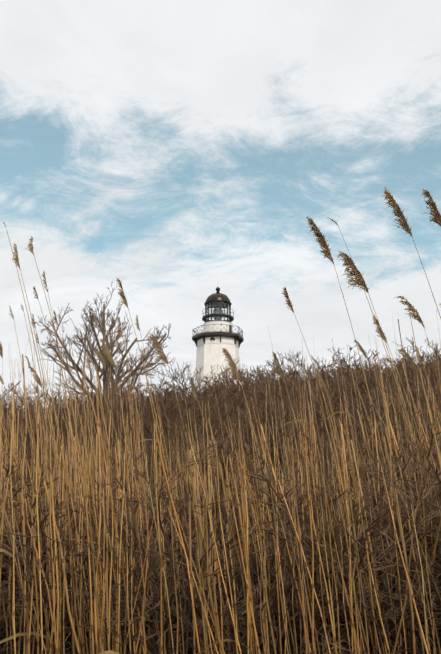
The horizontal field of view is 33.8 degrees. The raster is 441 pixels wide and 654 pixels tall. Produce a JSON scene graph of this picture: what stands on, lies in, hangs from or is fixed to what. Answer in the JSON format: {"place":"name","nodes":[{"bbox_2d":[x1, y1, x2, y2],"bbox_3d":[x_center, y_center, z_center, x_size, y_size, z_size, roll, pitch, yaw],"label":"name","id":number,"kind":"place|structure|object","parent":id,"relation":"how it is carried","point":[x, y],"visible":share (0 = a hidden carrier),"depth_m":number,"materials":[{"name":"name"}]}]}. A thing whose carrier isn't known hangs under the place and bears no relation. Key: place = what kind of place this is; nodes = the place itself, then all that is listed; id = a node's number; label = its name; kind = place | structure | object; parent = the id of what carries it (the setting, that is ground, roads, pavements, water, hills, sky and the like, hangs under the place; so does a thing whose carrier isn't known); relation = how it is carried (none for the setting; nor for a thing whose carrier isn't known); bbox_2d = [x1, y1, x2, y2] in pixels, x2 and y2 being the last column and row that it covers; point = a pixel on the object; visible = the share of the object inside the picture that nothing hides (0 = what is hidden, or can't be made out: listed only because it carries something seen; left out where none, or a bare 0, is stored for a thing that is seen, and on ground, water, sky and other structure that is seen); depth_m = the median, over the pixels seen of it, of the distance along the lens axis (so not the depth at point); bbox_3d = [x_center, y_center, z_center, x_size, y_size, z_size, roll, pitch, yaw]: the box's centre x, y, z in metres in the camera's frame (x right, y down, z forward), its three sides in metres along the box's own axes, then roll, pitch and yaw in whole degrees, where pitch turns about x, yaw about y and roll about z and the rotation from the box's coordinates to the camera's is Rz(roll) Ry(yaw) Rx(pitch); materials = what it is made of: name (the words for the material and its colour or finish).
{"place":"outdoors","nodes":[
{"label":"outdoors","id":0,"kind":"place"},
{"bbox_2d":[0,0,440,408],"label":"sky","id":1,"kind":"structure","parent":0,"point":[177,152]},
{"bbox_3d":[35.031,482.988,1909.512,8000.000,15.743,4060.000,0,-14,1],"label":"ground","id":2,"kind":"structure","parent":0,"visible":0},
{"bbox_2d":[0,571,51,633],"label":"shrub","id":3,"kind":"object","parent":2,"relation":"on","point":[3,620],"depth_m":3.12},
{"bbox_2d":[0,405,68,481],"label":"shrub","id":4,"kind":"object","parent":2,"relation":"on","point":[4,427],"visible":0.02,"depth_m":10.40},
{"bbox_2d":[3,393,102,458],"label":"shrub","id":5,"kind":"object","parent":2,"relation":"on","point":[43,417],"visible":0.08,"depth_m":12.91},
{"bbox_2d":[5,385,116,449],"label":"shrub","id":6,"kind":"object","parent":2,"relation":"on","point":[64,413],"visible":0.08,"depth_m":13.60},
{"bbox_2d":[0,485,139,650],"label":"shrub","id":7,"kind":"object","parent":2,"relation":"on","point":[7,543],"visible":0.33,"depth_m":3.12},
{"bbox_2d":[0,513,140,632],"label":"shrub","id":8,"kind":"object","parent":2,"relation":"on","point":[83,593],"visible":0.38,"depth_m":2.55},
{"bbox_2d":[2,393,142,473],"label":"shrub","id":9,"kind":"object","parent":2,"relation":"on","point":[70,412],"visible":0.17,"depth_m":11.24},
{"bbox_2d":[3,430,142,502],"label":"shrub","id":10,"kind":"object","parent":2,"relation":"on","point":[80,456],"visible":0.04,"depth_m":7.70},
{"bbox_2d":[18,442,151,499],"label":"shrub","id":11,"kind":"object","parent":2,"relation":"on","point":[131,449],"visible":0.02,"depth_m":5.82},
{"bbox_2d":[20,449,172,520],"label":"shrub","id":12,"kind":"object","parent":2,"relation":"on","point":[110,477],"visible":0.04,"depth_m":6.08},
{"bbox_2d":[2,396,196,472],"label":"shrub","id":13,"kind":"object","parent":2,"relation":"on","point":[65,425],"visible":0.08,"depth_m":11.45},
{"bbox_2d":[35,280,173,413],"bbox_3d":[-3.153,1.980,20.220,4.299,7.111,3.910,4,-15,-15],"label":"bare tree","id":14,"kind":"object","parent":2,"relation":"on","point":[112,344],"visible":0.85,"depth_m":20.12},
{"bbox_2d":[32,437,178,496],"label":"shrub","id":15,"kind":"object","parent":2,"relation":"on","point":[108,466],"depth_m":7.05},
{"bbox_2d":[0,496,211,653],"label":"shrub","id":16,"kind":"object","parent":2,"relation":"on","point":[155,558],"visible":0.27,"depth_m":3.11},
{"bbox_2d":[0,446,225,653],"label":"shrub","id":17,"kind":"object","parent":2,"relation":"on","point":[7,469],"visible":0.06,"depth_m":3.31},
{"bbox_2d":[30,380,197,441],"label":"shrub","id":18,"kind":"object","parent":2,"relation":"on","point":[49,399],"visible":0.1,"depth_m":14.35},
{"bbox_2d":[2,470,227,652],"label":"shrub","id":19,"kind":"object","parent":2,"relation":"on","point":[154,506],"visible":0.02,"depth_m":3.87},
{"bbox_2d":[10,507,222,653],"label":"shrub","id":20,"kind":"object","parent":2,"relation":"on","point":[126,617],"visible":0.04,"depth_m":3.31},
{"bbox_2d":[51,401,182,490],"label":"shrub","id":21,"kind":"object","parent":2,"relation":"on","point":[147,424],"visible":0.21,"depth_m":10.41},
{"bbox_2d":[58,383,181,479],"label":"shrub","id":22,"kind":"object","parent":2,"relation":"on","point":[159,391],"visible":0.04,"depth_m":11.66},
{"bbox_2d":[55,383,196,466],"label":"shrub","id":23,"kind":"object","parent":2,"relation":"on","point":[95,405],"visible":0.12,"depth_m":12.54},
{"bbox_2d":[55,379,196,442],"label":"shrub","id":24,"kind":"object","parent":2,"relation":"on","point":[143,401],"visible":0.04,"depth_m":15.13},
{"bbox_2d":[48,386,207,447],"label":"shrub","id":25,"kind":"object","parent":2,"relation":"on","point":[135,409],"visible":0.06,"depth_m":13.60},
{"bbox_2d":[24,428,241,509],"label":"shrub","id":26,"kind":"object","parent":2,"relation":"on","point":[125,459],"visible":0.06,"depth_m":7.66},
{"bbox_2d":[45,386,232,486],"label":"shrub","id":27,"kind":"object","parent":2,"relation":"on","point":[222,401],"visible":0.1,"depth_m":10.49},
{"bbox_2d":[48,379,234,491],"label":"shrub","id":28,"kind":"object","parent":2,"relation":"on","point":[110,408],"visible":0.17,"depth_m":12.88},
{"bbox_2d":[1,472,282,653],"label":"shrub","id":29,"kind":"object","parent":2,"relation":"on","point":[45,596],"visible":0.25,"depth_m":2.99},
{"bbox_2d":[0,473,286,653],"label":"shrub","id":30,"kind":"object","parent":2,"relation":"on","point":[150,602],"visible":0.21,"depth_m":2.61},
{"bbox_2d":[73,372,241,485],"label":"shrub","id":31,"kind":"object","parent":2,"relation":"on","point":[174,398],"visible":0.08,"depth_m":13.14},
{"bbox_2d":[0,477,329,653],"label":"shrub","id":32,"kind":"object","parent":2,"relation":"on","point":[57,548],"visible":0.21,"depth_m":3.15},
{"bbox_2d":[2,473,335,653],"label":"shrub","id":33,"kind":"object","parent":2,"relation":"on","point":[259,519],"depth_m":3.39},
{"bbox_2d":[114,390,226,486],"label":"shrub","id":34,"kind":"object","parent":2,"relation":"on","point":[167,422],"visible":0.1,"depth_m":12.56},
{"bbox_2d":[1,429,342,638],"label":"shrub","id":35,"kind":"object","parent":2,"relation":"on","point":[233,464],"visible":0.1,"depth_m":4.08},
{"bbox_2d":[53,369,297,478],"bbox_3d":[-0.862,2.296,12.727,4.504,3.191,5.341,-7,-16,27],"label":"shrub","id":36,"kind":"object","parent":2,"relation":"on","point":[233,391],"visible":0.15,"depth_m":12.27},
{"bbox_2d":[0,471,372,653],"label":"shrub","id":37,"kind":"object","parent":2,"relation":"on","point":[163,508],"visible":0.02,"depth_m":3.20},
{"bbox_2d":[73,442,307,538],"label":"shrub","id":38,"kind":"object","parent":2,"relation":"on","point":[188,468],"visible":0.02,"depth_m":6.51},
{"bbox_2d":[141,426,245,497],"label":"shrub","id":39,"kind":"object","parent":2,"relation":"on","point":[181,452],"visible":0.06,"depth_m":8.50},
{"bbox_2d":[145,361,242,429],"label":"shrub","id":40,"kind":"object","parent":2,"relation":"on","point":[191,382],"visible":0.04,"depth_m":16.18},
{"bbox_2d":[2,463,386,653],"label":"shrub","id":41,"kind":"object","parent":2,"relation":"on","point":[250,524],"visible":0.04,"depth_m":3.60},
{"bbox_2d":[102,402,288,481],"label":"shrub","id":42,"kind":"object","parent":2,"relation":"on","point":[152,434],"visible":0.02,"depth_m":11.92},
{"bbox_2d":[3,471,398,653],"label":"shrub","id":43,"kind":"object","parent":2,"relation":"on","point":[145,538],"visible":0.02,"depth_m":3.37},
{"bbox_2d":[0,462,409,648],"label":"shrub","id":44,"kind":"object","parent":2,"relation":"on","point":[16,601],"visible":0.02,"depth_m":3.23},
{"bbox_2d":[45,447,365,529],"bbox_3d":[-0.012,1.966,6.021,3.083,2.021,1.811,-5,-15,17],"label":"shrub","id":45,"kind":"object","parent":2,"relation":"on","point":[203,479],"visible":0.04,"depth_m":6.14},
{"bbox_2d":[0,411,419,653],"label":"reed leaves","id":46,"kind":"object","parent":2,"relation":"on","point":[49,639],"visible":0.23,"depth_m":2.66,"materials":[{"name":"plant"}]},
{"bbox_2d":[166,388,259,484],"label":"shrub","id":47,"kind":"object","parent":2,"relation":"on","point":[185,418],"visible":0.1,"depth_m":10.47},
{"bbox_2d":[123,371,308,428],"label":"shrub","id":48,"kind":"object","parent":2,"relation":"on","point":[177,390],"visible":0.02,"depth_m":14.92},
{"bbox_2d":[192,287,243,401],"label":"lighthouse","id":49,"kind":"object","parent":2,"relation":"on","point":[214,337],"visible":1,"depth_m":101.32,"materials":[{"name":"white paint"}]},
{"bbox_2d":[0,455,436,653],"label":"shrub","id":50,"kind":"object","parent":2,"relation":"on","point":[274,573],"visible":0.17,"depth_m":3.42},
{"bbox_2d":[123,414,313,506],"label":"shrub","id":51,"kind":"object","parent":2,"relation":"on","point":[213,427],"visible":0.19,"depth_m":8.40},
{"bbox_2d":[0,428,437,653],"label":"shrub","id":52,"kind":"object","parent":2,"relation":"on","point":[189,485],"visible":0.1,"depth_m":3.85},
{"bbox_2d":[0,228,440,653],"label":"reed stalks","id":53,"kind":"object","parent":2,"relation":"on","point":[99,623],"visible":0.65,"depth_m":2.76,"materials":[{"name":"plant"}]},
{"bbox_2d":[0,475,440,653],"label":"shrub","id":54,"kind":"object","parent":2,"relation":"on","point":[380,517],"visible":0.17,"depth_m":2.76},
{"bbox_2d":[0,187,440,401],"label":"reed plumes","id":55,"kind":"object","parent":2,"relation":"on","point":[348,263],"visible":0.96,"depth_m":5.52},
{"bbox_2d":[0,438,440,653],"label":"shrub","id":56,"kind":"object","parent":2,"relation":"on","point":[384,617],"visible":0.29,"depth_m":2.91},
{"bbox_2d":[0,463,440,653],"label":"shrub","id":57,"kind":"object","parent":2,"relation":"on","point":[421,607],"depth_m":3.41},
{"bbox_2d":[124,359,316,421],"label":"shrub","id":58,"kind":"object","parent":2,"relation":"on","point":[251,380],"visible":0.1,"depth_m":17.18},
{"bbox_2d":[2,464,440,650],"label":"shrub","id":59,"kind":"object","parent":2,"relation":"on","point":[418,536],"visible":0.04,"depth_m":4.07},
{"bbox_2d":[137,453,312,557],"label":"shrub","id":60,"kind":"object","parent":2,"relation":"on","point":[232,493],"visible":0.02,"depth_m":5.15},
{"bbox_2d":[143,383,307,464],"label":"shrub","id":61,"kind":"object","parent":2,"relation":"on","point":[212,402],"visible":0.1,"depth_m":11.27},
{"bbox_2d":[73,401,393,487],"bbox_3d":[0.232,2.092,8.877,4.019,2.230,2.240,-2,-14,6],"label":"shrub","id":62,"kind":"object","parent":2,"relation":"on","point":[245,435],"visible":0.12,"depth_m":8.51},
{"bbox_2d":[31,467,440,653],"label":"shrub","id":63,"kind":"object","parent":2,"relation":"on","point":[256,598],"visible":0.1,"depth_m":2.81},
{"bbox_2d":[35,456,440,653],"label":"shrub","id":64,"kind":"object","parent":2,"relation":"on","point":[309,545],"visible":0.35,"depth_m":3.12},
{"bbox_2d":[141,421,334,493],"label":"shrub","id":65,"kind":"object","parent":2,"relation":"on","point":[203,451],"visible":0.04,"depth_m":8.53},
{"bbox_2d":[167,384,327,479],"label":"shrub","id":66,"kind":"object","parent":2,"relation":"on","point":[271,447],"visible":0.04,"depth_m":10.15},
{"bbox_2d":[64,435,440,653],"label":"shrub","id":67,"kind":"object","parent":2,"relation":"on","point":[286,577],"visible":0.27,"depth_m":2.82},
{"bbox_2d":[161,387,346,458],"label":"shrub","id":68,"kind":"object","parent":2,"relation":"on","point":[198,417],"visible":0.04,"depth_m":11.05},
{"bbox_2d":[97,373,416,485],"bbox_3d":[0.677,1.863,8.809,4.306,2.456,4.702,0,-17,-6],"label":"shrub","id":69,"kind":"object","parent":2,"relation":"on","point":[286,417],"visible":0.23,"depth_m":8.21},
{"bbox_2d":[200,365,321,421],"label":"shrub","id":70,"kind":"object","parent":2,"relation":"on","point":[239,383],"visible":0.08,"depth_m":16.28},
{"bbox_2d":[152,360,383,450],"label":"shrub","id":71,"kind":"object","parent":2,"relation":"on","point":[184,385],"visible":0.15,"depth_m":13.03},
{"bbox_2d":[124,447,424,587],"bbox_3d":[0.400,1.855,5.228,1.829,1.917,3.149,29,-32,-63],"label":"shrub","id":72,"kind":"object","parent":2,"relation":"on","point":[238,482],"visible":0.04,"depth_m":5.42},
{"bbox_2d":[199,428,363,626],"bbox_3d":[0.355,1.843,5.613,2.254,2.021,2.998,-6,-15,22],"label":"shrub","id":73,"kind":"object","parent":2,"relation":"on","point":[234,461],"visible":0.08,"depth_m":5.37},
{"bbox_2d":[174,374,393,476],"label":"shrub","id":74,"kind":"object","parent":2,"relation":"on","point":[309,410],"visible":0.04,"depth_m":10.60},
{"bbox_2d":[212,400,357,481],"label":"shrub","id":75,"kind":"object","parent":2,"relation":"on","point":[281,454],"visible":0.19,"depth_m":8.89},
{"bbox_2d":[183,348,386,397],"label":"shrub","id":76,"kind":"object","parent":2,"relation":"on","point":[302,369],"visible":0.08,"depth_m":20.04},
{"bbox_2d":[192,420,380,586],"bbox_3d":[0.627,1.745,4.925,1.999,2.046,2.510,3,-15,-11],"label":"shrub","id":77,"kind":"object","parent":2,"relation":"on","point":[325,442],"visible":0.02,"depth_m":4.49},
{"bbox_2d":[149,462,440,652],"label":"shrub","id":78,"kind":"object","parent":2,"relation":"on","point":[315,588],"visible":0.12,"depth_m":3.27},
{"bbox_2d":[153,438,438,603],"bbox_3d":[1.310,1.524,4.077,3.435,2.010,2.090,-14,-20,43],"label":"shrub","id":79,"kind":"object","parent":2,"relation":"on","point":[256,483],"visible":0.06,"depth_m":5.00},
{"bbox_2d":[250,366,347,405],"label":"shrub","id":80,"kind":"object","parent":2,"relation":"on","point":[279,382],"depth_m":15.91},
{"bbox_2d":[172,402,437,495],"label":"shrub","id":81,"kind":"object","parent":2,"relation":"on","point":[348,438],"depth_m":7.46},
{"bbox_2d":[199,355,415,447],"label":"shrub","id":82,"kind":"object","parent":2,"relation":"on","point":[362,373],"visible":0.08,"depth_m":12.39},
{"bbox_2d":[177,463,439,653],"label":"shrub","id":83,"kind":"object","parent":2,"relation":"on","point":[259,631],"visible":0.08,"depth_m":3.02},
{"bbox_2d":[259,363,360,457],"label":"shrub","id":84,"kind":"object","parent":2,"relation":"on","point":[337,391],"visible":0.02,"depth_m":11.15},
{"bbox_2d":[185,392,440,489],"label":"shrub","id":85,"kind":"object","parent":2,"relation":"on","point":[378,426],"visible":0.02,"depth_m":6.86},
{"bbox_2d":[194,453,439,653],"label":"shrub","id":86,"kind":"object","parent":2,"relation":"on","point":[367,478],"visible":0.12,"depth_m":4.52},
{"bbox_2d":[195,396,439,491],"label":"shrub","id":87,"kind":"object","parent":2,"relation":"on","point":[263,417],"visible":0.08,"depth_m":7.84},
{"bbox_2d":[217,366,424,442],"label":"shrub","id":88,"kind":"object","parent":2,"relation":"on","point":[259,398],"visible":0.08,"depth_m":11.93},
{"bbox_2d":[248,374,401,461],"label":"shrub","id":89,"kind":"object","parent":2,"relation":"on","point":[256,385],"visible":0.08,"depth_m":11.49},
{"bbox_2d":[244,399,407,502],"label":"shrub","id":90,"kind":"object","parent":2,"relation":"on","point":[318,437],"visible":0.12,"depth_m":8.12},
{"bbox_2d":[250,368,401,471],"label":"shrub","id":91,"kind":"object","parent":2,"relation":"on","point":[269,374],"visible":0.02,"depth_m":12.37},
{"bbox_2d":[215,445,440,653],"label":"shrub","id":92,"kind":"object","parent":2,"relation":"on","point":[378,572],"visible":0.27,"depth_m":3.17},
{"bbox_2d":[215,474,440,652],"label":"shrub","id":93,"kind":"object","parent":2,"relation":"on","point":[279,526],"visible":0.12,"depth_m":3.71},
{"bbox_2d":[231,420,424,498],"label":"shrub","id":94,"kind":"object","parent":2,"relation":"on","point":[361,457],"visible":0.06,"depth_m":5.99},
{"bbox_2d":[222,362,440,443],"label":"shrub","id":95,"kind":"object","parent":2,"relation":"on","point":[238,408],"visible":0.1,"depth_m":10.23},
{"bbox_2d":[246,426,422,496],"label":"shrub","id":96,"kind":"object","parent":2,"relation":"on","point":[313,456],"visible":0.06,"depth_m":6.00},
{"bbox_2d":[232,357,440,494],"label":"shrub","id":97,"kind":"object","parent":2,"relation":"on","point":[361,402],"visible":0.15,"depth_m":8.60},
{"bbox_2d":[266,352,407,441],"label":"shrub","id":98,"kind":"object","parent":2,"relation":"on","point":[282,362],"visible":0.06,"depth_m":13.47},
{"bbox_2d":[239,442,440,620],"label":"shrub","id":99,"kind":"object","parent":2,"relation":"on","point":[332,497],"visible":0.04,"depth_m":3.58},
{"bbox_2d":[240,462,440,653],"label":"shrub","id":100,"kind":"object","parent":2,"relation":"on","point":[320,531],"visible":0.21,"depth_m":2.69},
{"bbox_2d":[252,447,440,653],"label":"shrub","id":101,"kind":"object","parent":2,"relation":"on","point":[402,646],"visible":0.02,"depth_m":3.80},
{"bbox_2d":[308,352,385,409],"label":"shrub","id":102,"kind":"object","parent":2,"relation":"on","point":[344,376],"visible":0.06,"depth_m":17.91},
{"bbox_2d":[311,345,386,388],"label":"shrub","id":103,"kind":"object","parent":2,"relation":"on","point":[350,348],"visible":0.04,"depth_m":22.97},
{"bbox_2d":[282,370,425,456],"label":"shrub","id":104,"kind":"object","parent":2,"relation":"on","point":[298,397],"visible":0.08,"depth_m":10.68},
{"bbox_2d":[297,410,410,499],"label":"shrub","id":105,"kind":"object","parent":2,"relation":"on","point":[351,450],"visible":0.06,"depth_m":7.32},
{"bbox_2d":[294,353,413,408],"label":"shrub","id":106,"kind":"object","parent":2,"relation":"on","point":[353,377],"visible":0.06,"depth_m":16.34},
{"bbox_2d":[267,343,440,433],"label":"shrub","id":107,"kind":"object","parent":2,"relation":"on","point":[403,374],"visible":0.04,"depth_m":14.00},
{"bbox_2d":[271,442,440,653],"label":"shrub","id":108,"kind":"object","parent":2,"relation":"on","point":[373,457],"visible":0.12,"depth_m":3.64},
{"bbox_2d":[285,482,440,628],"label":"shrub","id":109,"kind":"object","parent":2,"relation":"on","point":[435,569],"visible":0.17,"depth_m":3.46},
{"bbox_2d":[302,370,436,480],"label":"shrub","id":110,"kind":"object","parent":2,"relation":"on","point":[394,385],"visible":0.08,"depth_m":12.25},
{"bbox_2d":[303,368,439,453],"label":"shrub","id":111,"kind":"object","parent":2,"relation":"on","point":[398,393],"visible":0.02,"depth_m":11.45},
{"bbox_2d":[311,424,440,629],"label":"shrub","id":112,"kind":"object","parent":2,"relation":"on","point":[427,471],"visible":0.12,"depth_m":3.38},
{"bbox_2d":[317,401,440,502],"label":"shrub","id":113,"kind":"object","parent":2,"relation":"on","point":[425,408],"visible":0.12,"depth_m":4.51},
{"bbox_2d":[318,430,440,653],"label":"shrub","id":114,"kind":"object","parent":2,"relation":"on","point":[398,454],"visible":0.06,"depth_m":3.98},
{"bbox_2d":[321,366,440,472],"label":"shrub","id":115,"kind":"object","parent":2,"relation":"on","point":[425,387],"visible":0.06,"depth_m":9.15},
{"bbox_2d":[339,355,430,409],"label":"shrub","id":116,"kind":"object","parent":2,"relation":"on","point":[394,378],"visible":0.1,"depth_m":13.55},
{"bbox_2d":[342,345,439,419],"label":"shrub","id":117,"kind":"object","parent":2,"relation":"on","point":[400,368],"visible":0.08,"depth_m":13.87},
{"bbox_2d":[345,417,438,506],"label":"shrub","id":118,"kind":"object","parent":2,"relation":"on","point":[369,436],"visible":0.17,"depth_m":6.51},
{"bbox_2d":[367,398,440,449],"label":"shrub","id":119,"kind":"object","parent":2,"relation":"on","point":[414,426],"visible":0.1,"depth_m":7.86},
{"bbox_2d":[377,385,440,453],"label":"shrub","id":120,"kind":"object","parent":2,"relation":"on","point":[413,411],"visible":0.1,"depth_m":9.09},
{"bbox_2d":[382,421,440,510],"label":"shrub","id":121,"kind":"object","parent":2,"relation":"on","point":[407,445],"visible":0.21,"depth_m":4.59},
{"bbox_2d":[395,446,438,502],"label":"shrub","id":122,"kind":"object","parent":2,"relation":"on","point":[419,475],"visible":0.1,"depth_m":3.84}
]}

